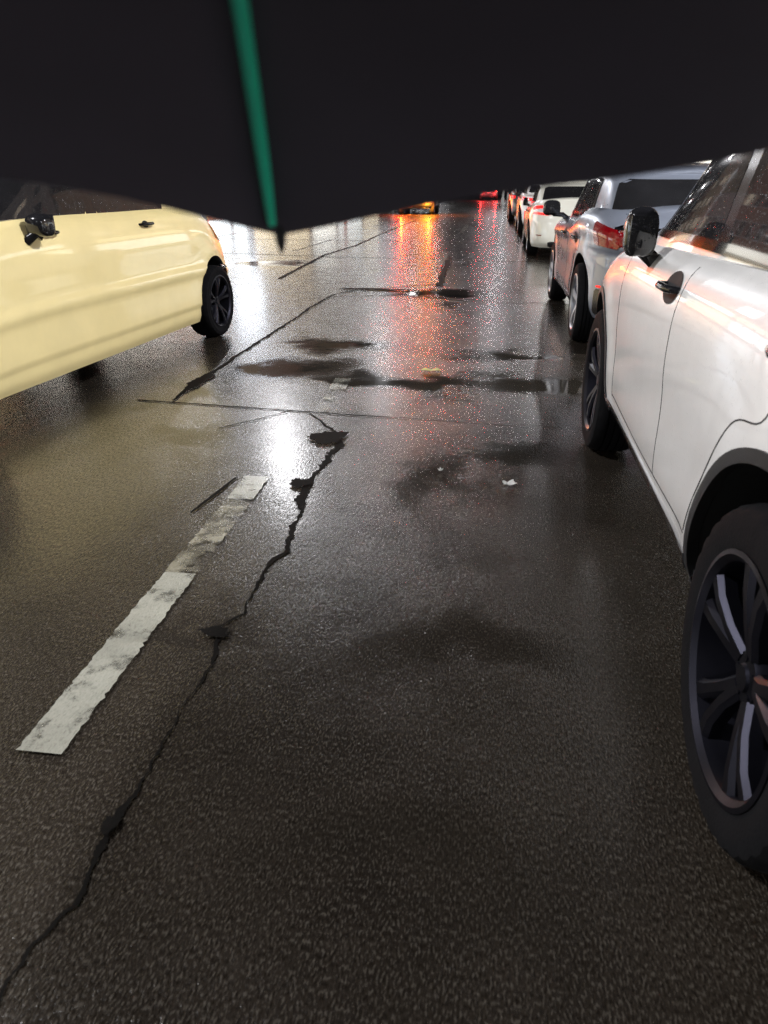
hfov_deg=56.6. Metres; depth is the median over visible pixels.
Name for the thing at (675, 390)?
white suv
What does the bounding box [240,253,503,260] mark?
road joint
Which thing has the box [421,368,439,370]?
fallen leaf
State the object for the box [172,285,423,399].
road joint
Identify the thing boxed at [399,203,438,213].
car
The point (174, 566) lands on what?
lane marking
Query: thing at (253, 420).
road joint
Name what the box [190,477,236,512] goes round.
joint
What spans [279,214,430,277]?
road joint
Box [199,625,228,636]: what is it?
pothole
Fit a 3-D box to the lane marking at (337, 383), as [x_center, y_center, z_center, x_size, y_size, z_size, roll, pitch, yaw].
[-0.326,-0.956,5.301,0.134,0.001,0.321,2,25,5]
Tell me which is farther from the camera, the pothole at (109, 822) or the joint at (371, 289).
the joint at (371, 289)
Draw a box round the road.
[0,192,767,1023]
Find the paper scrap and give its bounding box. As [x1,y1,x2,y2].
[503,479,515,484]
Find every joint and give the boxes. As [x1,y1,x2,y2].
[138,399,581,428]
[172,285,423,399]
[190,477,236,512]
[220,411,287,427]
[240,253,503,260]
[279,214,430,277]
[286,239,465,241]
[331,295,537,302]
[342,288,403,290]
[436,260,451,285]
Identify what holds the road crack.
on the road
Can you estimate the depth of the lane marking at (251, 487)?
3.47 m
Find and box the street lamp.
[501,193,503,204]
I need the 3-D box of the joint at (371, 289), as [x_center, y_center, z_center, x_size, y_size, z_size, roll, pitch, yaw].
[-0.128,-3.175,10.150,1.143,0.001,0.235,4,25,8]
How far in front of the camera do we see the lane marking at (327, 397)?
4.92 m
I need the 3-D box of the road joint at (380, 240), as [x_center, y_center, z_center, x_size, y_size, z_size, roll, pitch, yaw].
[0.855,-7.303,19.209,21.104,0.001,0.076,4,25,9]
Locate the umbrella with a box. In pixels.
[0,0,767,253]
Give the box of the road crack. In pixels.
[0,413,345,1001]
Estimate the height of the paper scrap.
0.016 m
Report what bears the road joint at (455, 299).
on the road
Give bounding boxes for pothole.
[100,814,120,834]
[183,373,215,390]
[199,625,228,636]
[289,478,313,487]
[307,431,349,443]
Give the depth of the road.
2.12 m
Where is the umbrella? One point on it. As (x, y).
(279, 119)
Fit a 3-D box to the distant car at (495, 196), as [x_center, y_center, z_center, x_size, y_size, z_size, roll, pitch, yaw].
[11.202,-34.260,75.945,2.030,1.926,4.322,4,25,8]
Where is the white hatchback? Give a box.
[515,188,535,233]
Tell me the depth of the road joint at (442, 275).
11.95 m
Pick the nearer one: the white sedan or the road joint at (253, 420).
the road joint at (253, 420)
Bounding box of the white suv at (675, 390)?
[581,150,767,873]
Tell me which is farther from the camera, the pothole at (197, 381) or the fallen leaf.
the fallen leaf
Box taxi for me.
[0,179,233,398]
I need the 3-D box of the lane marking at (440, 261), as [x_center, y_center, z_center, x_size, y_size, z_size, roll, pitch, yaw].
[1.190,-5.162,14.513,0.136,0.001,3.500,3,25,7]
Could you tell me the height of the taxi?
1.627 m
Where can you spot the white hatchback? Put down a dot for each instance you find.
(521, 208)
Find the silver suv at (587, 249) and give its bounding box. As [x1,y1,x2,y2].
[543,163,709,340]
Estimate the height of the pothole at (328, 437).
0.001 m
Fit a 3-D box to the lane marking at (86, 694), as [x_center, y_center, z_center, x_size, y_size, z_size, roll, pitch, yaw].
[-0.833,0.426,2.275,0.136,0.001,0.951,3,25,7]
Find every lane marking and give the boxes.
[16,572,194,753]
[165,499,248,572]
[228,476,268,498]
[292,238,332,249]
[321,396,337,410]
[329,378,350,388]
[434,251,449,266]
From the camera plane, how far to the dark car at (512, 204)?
29.25 m
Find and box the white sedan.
[522,182,586,253]
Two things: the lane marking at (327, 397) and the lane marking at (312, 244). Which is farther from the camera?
the lane marking at (312, 244)
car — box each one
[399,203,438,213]
[479,193,497,200]
[507,190,521,221]
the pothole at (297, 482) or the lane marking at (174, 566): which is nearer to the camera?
the lane marking at (174, 566)
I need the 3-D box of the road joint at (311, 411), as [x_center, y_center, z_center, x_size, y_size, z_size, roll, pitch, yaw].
[3.406,-0.351,3.984,10.407,0.001,0.103,5,25,10]
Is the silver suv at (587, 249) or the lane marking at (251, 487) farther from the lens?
the silver suv at (587, 249)

